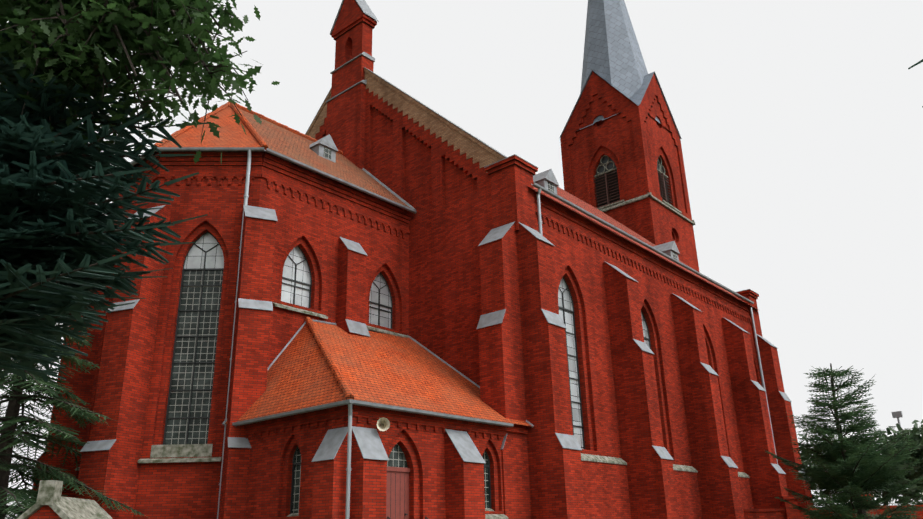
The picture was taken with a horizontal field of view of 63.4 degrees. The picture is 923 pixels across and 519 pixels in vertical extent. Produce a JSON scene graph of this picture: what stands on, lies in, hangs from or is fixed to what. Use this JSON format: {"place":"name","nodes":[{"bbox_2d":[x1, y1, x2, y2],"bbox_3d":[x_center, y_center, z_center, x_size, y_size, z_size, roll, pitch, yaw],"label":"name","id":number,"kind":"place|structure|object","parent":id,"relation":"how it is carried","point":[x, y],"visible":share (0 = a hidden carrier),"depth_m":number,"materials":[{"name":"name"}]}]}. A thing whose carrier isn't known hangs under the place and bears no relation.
{"place":"outdoors","nodes":[
{"label":"outdoors","id":0,"kind":"place"},
{"bbox_2d":[0,21,208,381],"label":"spruce tree","id":1,"kind":"object","parent":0,"point":[23,265],"depth_m":5.02,"materials":[{"name":"green plant"}]},
{"bbox_2d":[0,0,279,166],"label":"tree","id":2,"kind":"object","parent":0,"point":[103,40],"depth_m":5.22,"materials":[{"name":"green plant"}]},
{"bbox_2d":[315,71,492,418],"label":"gable wall","id":3,"kind":"structure","parent":0,"point":[443,189],"depth_m":31.80,"materials":[{"name":"red brick"}]},
{"bbox_2d":[306,68,505,172],"bbox_3d":[-5.586,-4.918,37.967,20.960,9.841,0.820,-18,-26,38],"label":"gable coping","id":4,"kind":"object","parent":3,"relation":"on","point":[480,152],"visible":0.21,"depth_m":34.37,"materials":[{"name":"tile"}]},
{"bbox_2d":[163,85,668,518],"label":"window frames","id":5,"kind":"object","parent":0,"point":[603,161],"visible":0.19,"depth_m":28.31,"materials":[{"name":"grey"}]},
{"bbox_2d":[0,0,922,518],"label":"sky","id":6,"kind":"structure","parent":0,"point":[799,123],"materials":[{"name":"white"}]},
{"bbox_2d":[765,363,922,518],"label":"conifer tree","id":7,"kind":"object","parent":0,"point":[820,479],"depth_m":30.59,"materials":[{"name":"green plant"}]},
{"label":"ground","id":8,"kind":"structure","parent":0,"visible":0},
{"bbox_2d":[28,505,61,518],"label":"brick porch","id":9,"kind":"object","parent":8,"relation":"on","point":[46,512],"depth_m":18.94,"materials":[{"name":"red brick"}]},
{"bbox_2d":[17,480,112,518],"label":"wall coping","id":10,"kind":"object","parent":9,"relation":"on","point":[49,494],"visible":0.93,"depth_m":19.09,"materials":[{"name":"grey stone"}]},
{"bbox_2d":[0,320,143,518],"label":"conifer","id":11,"kind":"object","parent":8,"relation":"on","point":[23,498],"depth_m":22.28,"materials":[{"name":"green plant"}]},
{"bbox_2d":[84,166,411,518],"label":"chancel walls","id":12,"kind":"structure","parent":8,"relation":"on","point":[190,490],"depth_m":27.05,"materials":[{"name":"brick"}]},
{"bbox_2d":[133,108,409,207],"bbox_3d":[-9.268,-4.426,33.226,9.620,4.520,10.660,-18,-26,38],"label":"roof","id":13,"kind":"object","parent":12,"relation":"on","point":[283,141],"visible":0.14,"depth_m":32.47,"materials":[{"name":"tile"}]},
{"bbox_2d":[160,106,260,146],"bbox_3d":[-10.379,-5.611,29.971,6.735,4.520,3.980,-18,-26,38],"label":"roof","id":14,"kind":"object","parent":13,"relation":"attached to","point":[231,133],"visible":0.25,"depth_m":28.87,"materials":[{"name":"tile"}]},
{"bbox_2d":[245,416,503,518],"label":"sacristy walls","id":15,"kind":"structure","parent":8,"relation":"on","point":[270,478],"depth_m":22.15,"materials":[{"name":"red brick"}]},
{"bbox_2d":[377,417,389,430],"bbox_3d":[-2.271,4.674,21.007,0.375,0.379,0.603,6,-22,-20],"label":"loudspeaker horn","id":16,"kind":"object","parent":15,"relation":"attached to","point":[384,423],"visible":1,"depth_m":20.87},
{"bbox_2d":[386,466,409,518],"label":"wood door","id":17,"kind":"structure","parent":15,"relation":"attached to","point":[402,489],"depth_m":21.57,"materials":[{"name":"red wood"}]},
{"bbox_2d":[32,55,813,518],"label":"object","id":18,"kind":"object","parent":8,"relation":"on","point":[524,373],"visible":0.65,"depth_m":27.66,"materials":[{"name":"red brick"}]},
{"bbox_2d":[331,0,376,68],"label":"bell turret","id":19,"kind":"object","parent":18,"relation":"on","point":[354,26],"visible":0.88,"depth_m":40.19,"materials":[{"name":"brick"}]},
{"bbox_2d":[225,321,532,426],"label":"annex roof","id":20,"kind":"structure","parent":18,"relation":"on","point":[384,368],"depth_m":24.57,"materials":[{"name":"tile"}]},
{"bbox_2d":[75,155,749,518],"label":"stone trim","id":21,"kind":"structure","parent":18,"relation":"attached to","point":[160,453],"depth_m":26.86,"materials":[{"name":"grey stone"}]},
{"bbox_2d":[36,0,803,473],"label":"sheet metal","id":22,"kind":"object","parent":18,"relation":"on","point":[368,440],"visible":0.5,"depth_m":27.42,"materials":[{"name":"metal"}]},
{"bbox_2d":[134,102,353,399],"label":"ridge tiles","id":23,"kind":"object","parent":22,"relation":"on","point":[338,375],"visible":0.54,"depth_m":28.08,"materials":[{"name":"tile"}]},
{"bbox_2d":[184,233,649,448],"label":"window panes","id":24,"kind":"structure","parent":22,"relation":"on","point":[195,257],"depth_m":29.57,"materials":[{"name":"white glass"}]},
{"bbox_2d":[165,147,676,512],"bbox_3d":[1.392,2.280,30.836,28.574,15.868,11.191,7,-22,-21],"label":"dark glass","id":25,"kind":"object","parent":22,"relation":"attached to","point":[176,429],"visible":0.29,"depth_m":25.46,"materials":[{"name":"grey glass"}]},
{"bbox_2d":[535,202,760,471],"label":"nave walls","id":26,"kind":"structure","parent":18,"relation":"attached to","point":[579,266],"depth_m":34.54,"materials":[{"name":"red brick"}]},
{"bbox_2d":[531,187,756,308],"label":"roof","id":27,"kind":"structure","parent":26,"relation":"on","point":[566,195],"depth_m":44.83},
{"bbox_2d":[217,149,777,518],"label":"downpipes","id":28,"kind":"object","parent":8,"relation":"on","point":[349,441],"visible":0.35,"depth_m":25.51,"materials":[{"name":"silver metal"}]},
{"bbox_2d":[560,107,698,271],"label":"tower walls","id":29,"kind":"structure","parent":8,"relation":"on","point":[634,144],"depth_m":59.52,"materials":[{"name":"brick"}]},
{"bbox_2d":[560,72,637,138],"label":"gable","id":30,"kind":"structure","parent":29,"relation":"on","point":[601,97],"depth_m":61.96,"materials":[{"name":"brick"}]},
{"bbox_2d":[560,0,681,138],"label":"spire","id":31,"kind":"structure","parent":29,"relation":"on","point":[612,56],"depth_m":64.42,"materials":[{"name":"grey metal"}]},
{"bbox_2d":[594,171,672,207],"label":"louvres","id":32,"kind":"object","parent":29,"relation":"in","point":[663,186],"visible":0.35,"depth_m":59.58,"materials":[{"name":"brown wood"}]},
{"bbox_2d":[638,74,679,139],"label":"gable","id":33,"kind":"structure","parent":29,"relation":"on","point":[653,105],"depth_m":62.42,"materials":[{"name":"brick"}]},
{"bbox_2d":[798,433,817,487],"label":"tree","id":34,"kind":"object","parent":8,"relation":"on","point":[804,460],"visible":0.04,"depth_m":49.46,"materials":[{"name":"green plant"}]},
{"bbox_2d":[743,494,922,518],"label":"brick fence","id":35,"kind":"object","parent":8,"relation":"on","point":[784,511],"visible":0.17,"depth_m":35.38,"materials":[{"name":"red brick"}]},
{"bbox_2d":[804,426,922,505],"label":"tree","id":36,"kind":"object","parent":8,"relation":"on","point":[888,432],"depth_m":42.49,"materials":[{"name":"green plant"}]},
{"bbox_2d":[822,411,916,514],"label":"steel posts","id":37,"kind":"object","parent":8,"relation":"on","point":[897,414],"visible":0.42,"depth_m":52.66,"materials":[{"name":"silver metal"}]},
{"bbox_2d":[855,419,922,504],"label":"tree","id":38,"kind":"object","parent":8,"relation":"on","point":[917,434],"depth_m":37.00,"materials":[{"name":"green plant"}]},
{"bbox_2d":[874,465,922,504],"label":"tree","id":39,"kind":"object","parent":8,"relation":"on","point":[878,497],"depth_m":54.09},
{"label":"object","id":40,"kind":"object","parent":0,"visible":0},
{"bbox_2d":[908,59,922,106],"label":"branch","id":41,"kind":"object","parent":40,"relation":"attached to","point":[919,62],"visible":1,"depth_m":5.05,"materials":[{"name":"grey wood"}]}
]}

